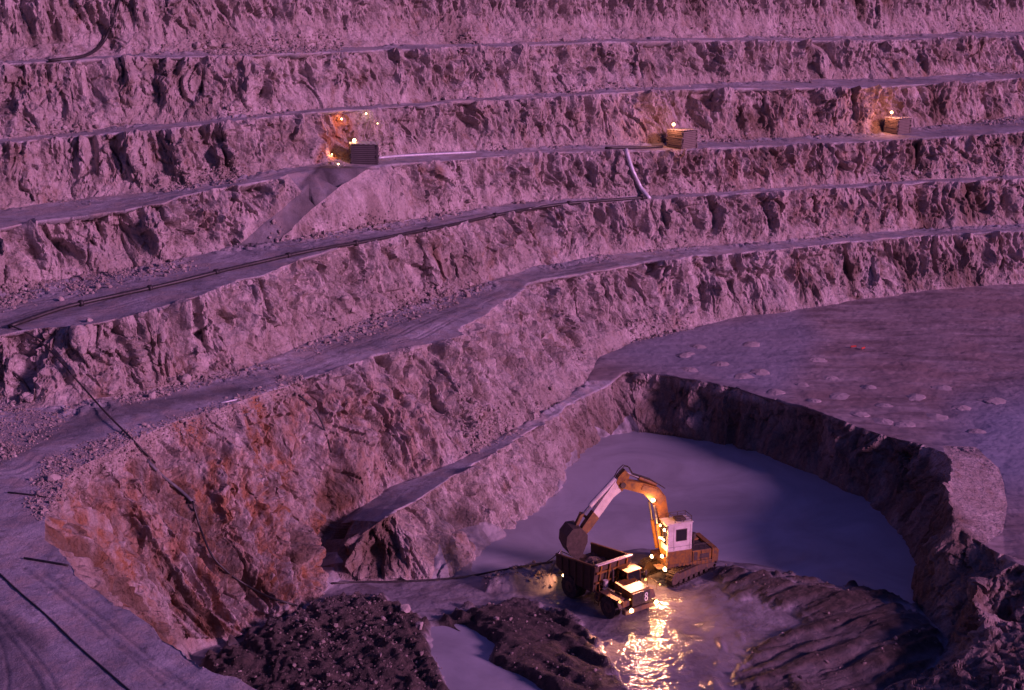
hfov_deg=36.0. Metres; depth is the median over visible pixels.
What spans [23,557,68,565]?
ground hose
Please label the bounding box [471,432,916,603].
pond water
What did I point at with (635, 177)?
drop pipe
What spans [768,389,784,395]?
cuttings heap
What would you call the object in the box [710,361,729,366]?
cuttings heap
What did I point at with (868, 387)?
cuttings heap
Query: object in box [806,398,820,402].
cuttings heap
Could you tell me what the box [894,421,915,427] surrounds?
cuttings heap
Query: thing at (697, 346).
cuttings heap
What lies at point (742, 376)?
cuttings heap
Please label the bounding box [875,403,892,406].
cuttings heap
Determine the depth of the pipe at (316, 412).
124.20 m
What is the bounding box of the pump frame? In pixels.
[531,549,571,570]
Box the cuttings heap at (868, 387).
[860,385,876,388]
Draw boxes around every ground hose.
[0,573,129,689]
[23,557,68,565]
[331,560,554,583]
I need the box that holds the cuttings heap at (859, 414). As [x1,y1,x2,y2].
[849,411,869,416]
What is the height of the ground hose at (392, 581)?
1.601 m
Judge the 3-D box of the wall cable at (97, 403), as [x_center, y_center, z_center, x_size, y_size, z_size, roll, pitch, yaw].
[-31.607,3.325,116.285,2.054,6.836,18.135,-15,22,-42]
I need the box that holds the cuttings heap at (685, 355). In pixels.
[676,352,694,357]
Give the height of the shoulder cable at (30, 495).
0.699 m
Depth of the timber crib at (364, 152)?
155.52 m
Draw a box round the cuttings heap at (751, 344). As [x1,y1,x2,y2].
[742,341,759,346]
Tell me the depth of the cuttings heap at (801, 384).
149.36 m
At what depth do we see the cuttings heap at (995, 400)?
144.20 m
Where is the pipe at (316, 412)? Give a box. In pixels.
[298,395,331,452]
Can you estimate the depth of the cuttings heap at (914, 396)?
145.42 m
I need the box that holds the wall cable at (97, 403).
[9,325,155,463]
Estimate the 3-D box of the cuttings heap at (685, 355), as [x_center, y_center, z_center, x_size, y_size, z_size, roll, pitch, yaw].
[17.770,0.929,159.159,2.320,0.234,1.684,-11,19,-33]
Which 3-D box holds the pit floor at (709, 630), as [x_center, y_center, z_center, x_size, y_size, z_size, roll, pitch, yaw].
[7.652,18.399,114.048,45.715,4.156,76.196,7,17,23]
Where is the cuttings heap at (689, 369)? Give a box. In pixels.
[678,367,698,371]
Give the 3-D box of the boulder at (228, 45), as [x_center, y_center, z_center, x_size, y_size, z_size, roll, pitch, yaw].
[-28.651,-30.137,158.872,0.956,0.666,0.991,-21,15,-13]
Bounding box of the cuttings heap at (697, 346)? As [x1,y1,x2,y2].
[689,344,706,348]
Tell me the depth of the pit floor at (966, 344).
156.42 m
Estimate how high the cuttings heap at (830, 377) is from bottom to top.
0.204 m
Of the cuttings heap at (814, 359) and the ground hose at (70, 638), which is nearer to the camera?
the ground hose at (70, 638)
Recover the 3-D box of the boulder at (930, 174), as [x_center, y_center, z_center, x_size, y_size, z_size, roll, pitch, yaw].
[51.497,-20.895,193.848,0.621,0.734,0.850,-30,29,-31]
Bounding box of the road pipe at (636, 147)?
[605,145,662,148]
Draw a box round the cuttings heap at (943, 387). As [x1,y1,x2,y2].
[931,385,952,390]
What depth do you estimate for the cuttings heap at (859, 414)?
140.36 m
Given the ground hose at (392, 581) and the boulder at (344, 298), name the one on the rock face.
the boulder at (344, 298)
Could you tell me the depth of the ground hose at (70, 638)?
81.23 m
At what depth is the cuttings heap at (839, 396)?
145.73 m
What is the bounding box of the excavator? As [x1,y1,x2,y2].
[559,465,718,587]
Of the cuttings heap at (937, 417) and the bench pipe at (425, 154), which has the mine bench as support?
the bench pipe at (425, 154)
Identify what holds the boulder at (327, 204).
on the rock face
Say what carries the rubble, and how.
on the mine bench
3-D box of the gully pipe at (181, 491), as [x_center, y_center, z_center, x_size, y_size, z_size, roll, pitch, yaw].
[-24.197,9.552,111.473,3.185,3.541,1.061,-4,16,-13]
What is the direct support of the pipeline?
on the mine bench
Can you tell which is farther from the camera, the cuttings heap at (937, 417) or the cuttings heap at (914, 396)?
the cuttings heap at (914, 396)
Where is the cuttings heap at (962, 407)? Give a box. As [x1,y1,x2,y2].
[951,405,970,410]
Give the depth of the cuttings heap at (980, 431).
136.24 m
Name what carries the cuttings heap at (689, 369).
on the pit floor at (966, 344)
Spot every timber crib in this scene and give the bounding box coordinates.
[348,139,378,164]
[666,123,697,148]
[883,111,912,134]
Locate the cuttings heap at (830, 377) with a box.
[822,375,838,380]
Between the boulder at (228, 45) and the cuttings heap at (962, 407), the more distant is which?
the boulder at (228, 45)
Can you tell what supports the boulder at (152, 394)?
on the mine bench
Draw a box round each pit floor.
[192,414,947,689]
[586,284,1023,565]
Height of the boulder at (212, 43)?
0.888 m
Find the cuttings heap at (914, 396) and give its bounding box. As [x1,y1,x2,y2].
[905,393,925,400]
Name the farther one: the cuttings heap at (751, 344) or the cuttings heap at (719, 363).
the cuttings heap at (751, 344)
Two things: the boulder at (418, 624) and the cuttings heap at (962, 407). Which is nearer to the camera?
the boulder at (418, 624)
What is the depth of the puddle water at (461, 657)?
104.87 m
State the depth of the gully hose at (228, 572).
110.95 m
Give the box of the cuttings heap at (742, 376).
[734,373,754,378]
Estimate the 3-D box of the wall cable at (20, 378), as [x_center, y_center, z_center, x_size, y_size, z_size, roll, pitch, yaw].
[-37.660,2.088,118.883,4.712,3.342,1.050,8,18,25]
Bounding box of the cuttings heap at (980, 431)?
[967,429,986,433]
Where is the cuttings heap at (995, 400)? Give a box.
[978,397,1005,404]
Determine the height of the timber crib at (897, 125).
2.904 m
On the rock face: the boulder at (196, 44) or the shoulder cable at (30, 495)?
the boulder at (196, 44)
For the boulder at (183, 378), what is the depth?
122.97 m
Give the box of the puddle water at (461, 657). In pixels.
[430,624,541,689]
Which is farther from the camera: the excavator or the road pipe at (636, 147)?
the road pipe at (636, 147)
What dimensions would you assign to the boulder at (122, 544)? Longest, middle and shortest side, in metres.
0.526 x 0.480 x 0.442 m
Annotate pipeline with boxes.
[8,195,650,327]
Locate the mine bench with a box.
[0,31,1023,689]
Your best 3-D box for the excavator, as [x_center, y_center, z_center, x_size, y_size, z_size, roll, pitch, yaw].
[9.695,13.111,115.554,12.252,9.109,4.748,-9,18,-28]
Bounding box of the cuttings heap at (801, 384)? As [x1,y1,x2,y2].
[795,382,808,386]
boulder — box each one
[47,474,60,481]
[119,541,125,547]
[149,391,155,398]
[179,374,191,382]
[193,42,200,47]
[207,40,218,47]
[223,43,232,48]
[322,201,331,206]
[340,295,348,300]
[400,604,410,612]
[415,621,422,629]
[926,172,933,177]
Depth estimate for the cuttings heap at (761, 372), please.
152.81 m
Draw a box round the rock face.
[0,0,1023,689]
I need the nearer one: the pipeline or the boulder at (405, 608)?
the boulder at (405, 608)
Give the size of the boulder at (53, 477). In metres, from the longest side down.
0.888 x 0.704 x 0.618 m
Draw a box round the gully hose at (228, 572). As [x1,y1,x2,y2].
[191,501,296,605]
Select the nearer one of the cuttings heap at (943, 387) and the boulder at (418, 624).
the boulder at (418, 624)
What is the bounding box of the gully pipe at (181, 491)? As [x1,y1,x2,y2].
[146,459,193,502]
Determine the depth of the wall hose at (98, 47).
152.63 m
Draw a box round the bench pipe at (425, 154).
[379,151,475,158]
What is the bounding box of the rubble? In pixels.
[0,9,1023,689]
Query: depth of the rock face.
150.91 m
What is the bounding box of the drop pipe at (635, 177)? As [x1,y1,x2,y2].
[624,148,650,199]
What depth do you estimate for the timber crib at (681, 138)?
180.89 m
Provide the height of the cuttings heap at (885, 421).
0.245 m
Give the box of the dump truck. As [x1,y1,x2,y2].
[555,542,660,618]
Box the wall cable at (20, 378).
[0,361,34,398]
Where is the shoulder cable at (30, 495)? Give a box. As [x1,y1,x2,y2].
[7,492,64,500]
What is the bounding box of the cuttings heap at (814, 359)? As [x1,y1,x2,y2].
[806,357,826,361]
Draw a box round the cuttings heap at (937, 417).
[926,413,948,420]
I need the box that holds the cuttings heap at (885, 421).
[872,418,892,424]
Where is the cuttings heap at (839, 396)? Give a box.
[830,392,849,399]
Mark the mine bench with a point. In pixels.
(126, 647)
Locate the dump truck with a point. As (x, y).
(598, 569)
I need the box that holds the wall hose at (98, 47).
[48,0,120,61]
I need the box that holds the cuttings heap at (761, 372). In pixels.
[749,368,769,375]

